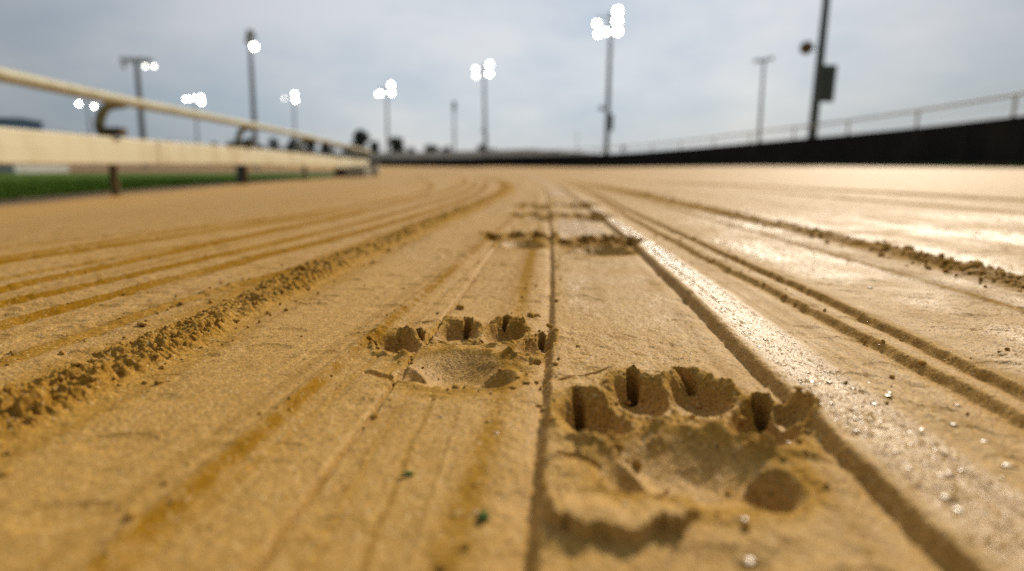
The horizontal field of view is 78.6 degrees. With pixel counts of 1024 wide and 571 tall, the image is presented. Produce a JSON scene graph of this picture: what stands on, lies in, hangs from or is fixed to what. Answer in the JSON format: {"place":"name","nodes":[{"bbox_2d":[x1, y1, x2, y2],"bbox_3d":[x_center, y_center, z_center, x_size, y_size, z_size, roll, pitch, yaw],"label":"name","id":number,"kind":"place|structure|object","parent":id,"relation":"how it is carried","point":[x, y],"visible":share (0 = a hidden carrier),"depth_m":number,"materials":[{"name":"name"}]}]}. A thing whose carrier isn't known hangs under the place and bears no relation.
{"place":"outdoors","nodes":[
{"label":"outdoors","id":0,"kind":"place"},
{"bbox_2d":[43,128,198,140],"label":"overhead cable","id":1,"kind":"object","parent":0,"point":[93,135],"visible":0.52,"depth_m":75.54,"materials":[{"name":"grey plastic"}]},
{"bbox_2d":[0,173,334,199],"bbox_3d":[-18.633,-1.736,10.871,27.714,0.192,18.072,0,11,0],"label":"infield grass","id":2,"kind":"structure","parent":0,"point":[57,189],"depth_m":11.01,"materials":[{"name":"green plant"}]},
{"bbox_2d":[69,165,590,168],"bbox_3d":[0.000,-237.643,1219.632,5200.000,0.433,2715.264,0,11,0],"label":"ground","id":3,"kind":"structure","parent":0,"point":[199,167],"depth_m":81.03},
{"bbox_2d":[0,117,68,172],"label":"equipment shed","id":4,"kind":"structure","parent":3,"relation":"on","point":[18,123],"depth_m":34.83,"materials":[{"name":"white"}]},
{"bbox_2d":[78,101,94,165],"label":"floodlight pole","id":5,"kind":"object","parent":3,"relation":"on","point":[87,104],"visible":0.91,"depth_m":149.82,"materials":[{"name":"metal"}]},
{"bbox_2d":[120,57,155,166],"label":"floodlight pole","id":6,"kind":"object","parent":3,"relation":"on","point":[141,123],"visible":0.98,"depth_m":84.16,"materials":[{"name":"metal"}]},
{"bbox_2d":[185,96,202,143],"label":"floodlight pole","id":7,"kind":"object","parent":3,"relation":"on","point":[200,97],"visible":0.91,"depth_m":207.42,"materials":[{"name":"metal"}]},
{"bbox_2d":[225,141,234,146],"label":"hedge bush","id":8,"kind":"object","parent":3,"relation":"on","point":[230,144],"visible":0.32,"depth_m":184.89,"materials":[{"name":"green plant"}]},
{"bbox_2d":[245,29,259,167],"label":"floodlight pole","id":9,"kind":"object","parent":3,"relation":"on","point":[250,35],"visible":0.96,"depth_m":67.88,"materials":[{"name":"metal"}]},
{"bbox_2d":[244,137,265,149],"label":"hedge bush","id":10,"kind":"object","parent":3,"relation":"on","point":[260,146],"visible":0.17,"depth_m":184.47,"materials":[{"name":"brown plant"}]},
{"bbox_2d":[266,137,284,150],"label":"hedge bush","id":11,"kind":"object","parent":3,"relation":"on","point":[273,143],"visible":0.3,"depth_m":184.45,"materials":[{"name":"green plant"}]},
{"bbox_2d":[284,93,296,152],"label":"floodlight pole","id":12,"kind":"object","parent":3,"relation":"on","point":[294,97],"visible":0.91,"depth_m":173.98,"materials":[{"name":"metal"}]},
{"bbox_2d":[284,137,298,152],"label":"hedge bush","id":13,"kind":"object","parent":3,"relation":"on","point":[290,146],"visible":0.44,"depth_m":184.47,"materials":[{"name":"green plant"}]},
{"bbox_2d":[301,138,317,152],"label":"hedge bush","id":14,"kind":"object","parent":3,"relation":"on","point":[311,145],"visible":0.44,"depth_m":184.66,"materials":[{"name":"green plant"}]},
{"bbox_2d":[319,142,331,152],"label":"hedge bush","id":15,"kind":"object","parent":3,"relation":"on","point":[325,148],"visible":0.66,"depth_m":184.72,"materials":[{"name":"green plant"}]},
{"bbox_2d":[340,144,350,152],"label":"round tree","id":16,"kind":"object","parent":3,"relation":"on","point":[346,150],"visible":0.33,"depth_m":232.61,"materials":[{"name":"green plant"}]},
{"bbox_2d":[350,128,370,152],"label":"round tree","id":17,"kind":"object","parent":3,"relation":"on","point":[362,137],"visible":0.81,"depth_m":223.05,"materials":[{"name":"green plant"}]},
{"bbox_2d":[369,140,379,152],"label":"round tree","id":18,"kind":"object","parent":3,"relation":"on","point":[374,147],"visible":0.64,"depth_m":238.06,"materials":[{"name":"green plant"}]},
{"bbox_2d":[376,83,392,151],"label":"floodlight pole","id":19,"kind":"object","parent":3,"relation":"on","point":[387,127],"visible":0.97,"depth_m":138.20,"materials":[{"name":"metal"}]},
{"bbox_2d":[389,137,405,151],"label":"round tree","id":20,"kind":"object","parent":3,"relation":"on","point":[396,144],"visible":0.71,"depth_m":223.22,"materials":[{"name":"green plant"}]},
{"bbox_2d":[407,147,414,151],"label":"round tree","id":21,"kind":"object","parent":3,"relation":"on","point":[411,149],"visible":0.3,"depth_m":253.39,"materials":[{"name":"brown plant"}]},
{"bbox_2d":[424,145,438,151],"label":"round tree","id":22,"kind":"object","parent":3,"relation":"on","point":[431,148],"visible":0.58,"depth_m":233.42,"materials":[{"name":"brown plant"}]},
{"bbox_2d":[440,145,451,150],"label":"round tree","id":23,"kind":"object","parent":3,"relation":"on","point":[447,148],"visible":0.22,"depth_m":233.70,"materials":[{"name":"brown plant"}]},
{"bbox_2d":[305,149,596,158],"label":"fence","id":24,"kind":"object","parent":3,"relation":"on","point":[432,155],"visible":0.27,"depth_m":121.98,"materials":[{"name":"metal"}]},
{"bbox_2d":[452,101,455,150],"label":"utility pole","id":25,"kind":"object","parent":3,"relation":"on","point":[454,106],"visible":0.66,"depth_m":125.87,"materials":[{"name":"metal"}]},
{"bbox_2d":[474,62,491,156],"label":"floodlight pole","id":26,"kind":"object","parent":3,"relation":"on","point":[484,111],"visible":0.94,"depth_m":101.12,"materials":[{"name":"metal"}]},
{"bbox_2d":[475,144,495,150],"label":"round tree","id":27,"kind":"object","parent":3,"relation":"on","point":[481,147],"visible":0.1,"depth_m":238.06,"materials":[{"name":"brown plant"}]},
{"bbox_2d":[595,8,620,153],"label":"floodlight pole","id":28,"kind":"object","parent":3,"relation":"on","point":[608,115],"visible":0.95,"depth_m":67.69,"materials":[{"name":"metal"}]},
{"bbox_2d":[202,92,1023,167],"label":"track wall","id":29,"kind":"structure","parent":3,"relation":"on","point":[994,142],"depth_m":26.82,"materials":[{"name":"grey"}]},
{"bbox_2d":[754,56,773,141],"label":"floodlight pole","id":30,"kind":"object","parent":3,"relation":"on","point":[761,98],"visible":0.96,"depth_m":86.41,"materials":[{"name":"metal"}]},
{"bbox_2d":[800,0,836,137],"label":"floodlight pole","id":31,"kind":"object","parent":3,"relation":"on","point":[824,82],"visible":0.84,"depth_m":29.47,"materials":[{"name":"metal"}]},
{"bbox_2d":[345,166,367,176],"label":"barrier block","id":32,"kind":"structure","parent":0,"point":[356,171],"depth_m":21.96,"materials":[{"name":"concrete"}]},
{"bbox_2d":[0,166,1023,570],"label":"sand track","id":33,"kind":"structure","parent":0,"point":[98,460],"depth_m":0.33,"materials":[{"name":"beige sand"}]},
{"bbox_2d":[0,67,371,195],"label":"rail","id":34,"kind":"object","parent":33,"relation":"on","point":[108,147],"visible":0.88,"depth_m":7.39,"materials":[{"name":"metal"}]},
{"bbox_2d":[235,165,243,183],"bbox_3d":[-5.377,-2.221,12.404,0.180,0.445,0.180,0,11,0],"label":"marker post","id":35,"kind":"object","parent":33,"relation":"on","point":[239,173],"visible":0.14,"depth_m":12.34,"materials":[{"name":"grey"}]},
{"bbox_2d":[337,168,345,176],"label":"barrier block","id":36,"kind":"structure","parent":33,"relation":"on","point":[341,172],"depth_m":23.43,"materials":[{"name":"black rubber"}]},
{"bbox_2d":[359,165,370,176],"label":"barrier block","id":37,"kind":"structure","parent":33,"relation":"on","point":[369,170],"depth_m":23.49,"materials":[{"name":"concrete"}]},
{"bbox_2d":[367,163,379,175],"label":"barrier block","id":38,"kind":"structure","parent":33,"relation":"on","point":[375,169],"depth_m":25.39,"materials":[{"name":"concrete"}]},
{"bbox_2d":[400,471,413,475],"bbox_3d":[-0.035,0.063,0.209,0.005,0.001,0.002,3,20,-24],"label":"leaf scrap","id":39,"kind":"object","parent":33,"relation":"on","point":[409,473],"visible":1,"depth_m":0.21,"materials":[{"name":"green plant"}]},
{"bbox_2d":[367,314,533,400],"bbox_3d":[-0.040,0.044,0.361,0.099,0.031,0.154,5,12,22],"label":"paw print","id":40,"kind":"object","parent":33,"relation":"on","point":[448,362],"visible":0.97,"depth_m":0.34},
{"bbox_2d":[477,510,488,520],"bbox_3d":[-0.008,0.068,0.184,0.004,0.001,0.007,17,4,20],"label":"leaf scrap","id":41,"kind":"object","parent":33,"relation":"on","point":[483,515],"visible":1,"depth_m":0.18,"materials":[{"name":"green plant"}]},
{"bbox_2d":[479,230,542,249],"bbox_3d":[0.001,-0.046,0.850,0.094,0.048,0.204,0,11,0],"label":"paw print","id":42,"kind":"object","parent":33,"relation":"on","point":[516,241],"visible":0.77,"depth_m":0.84},
{"bbox_2d":[0,191,1023,570],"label":"sand crumbs","id":43,"kind":"object","parent":33,"relation":"on","point":[128,515],"visible":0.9,"depth_m":0.33,"materials":[{"name":"brown sand"}]},
{"bbox_2d":[510,211,540,220],"bbox_3d":[0.025,-0.117,1.224,0.063,0.046,0.208,0,11,0],"label":"paw print","id":44,"kind":"object","parent":33,"relation":"on","point":[531,216],"visible":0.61,"depth_m":1.21},
{"bbox_2d":[512,203,543,209],"bbox_3d":[0.038,-0.172,1.499,0.074,0.047,0.206,0,11,0],"label":"paw print","id":45,"kind":"object","parent":33,"relation":"on","point":[528,206],"visible":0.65,"depth_m":1.49},
{"bbox_2d":[558,201,603,208],"bbox_3d":[0.167,-0.174,1.502,0.115,0.047,0.192,0,11,0],"label":"paw print","id":46,"kind":"object","parent":33,"relation":"on","point":[584,205],"visible":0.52,"depth_m":1.49},
{"bbox_2d":[559,210,618,222],"bbox_3d":[0.149,-0.113,1.190,0.120,0.050,0.204,0,11,0],"label":"paw print","id":47,"kind":"object","parent":33,"relation":"on","point":[596,216],"visible":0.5,"depth_m":1.17},
{"bbox_2d":[551,233,648,256],"bbox_3d":[0.114,-0.035,0.786,0.126,0.048,0.211,0,11,0],"label":"paw print","id":48,"kind":"object","parent":33,"relation":"on","point":[594,247],"visible":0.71,"depth_m":0.77},
{"bbox_2d":[546,364,827,528],"bbox_3d":[0.070,0.064,0.246,0.113,0.034,0.142,0,11,0],"label":"paw print","id":49,"kind":"object","parent":33,"relation":"on","point":[698,470],"visible":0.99,"depth_m":0.23},
{"bbox_2d":[439,221,1017,564],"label":"water droplets","id":50,"kind":"object","parent":33,"relation":"on","point":[748,560],"visible":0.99,"depth_m":0.21,"materials":[{"name":"clear"}]},
{"bbox_2d":[831,162,1023,167],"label":"wall weeds","id":51,"kind":"object","parent":33,"relation":"on","point":[963,164],"depth_m":19.03,"materials":[{"name":"brown plant"}]},
{"bbox_2d":[0,0,1023,153],"label":"sky","id":52,"kind":"structure","parent":0,"point":[681,69],"materials":[{"name":"grey"}]}
]}

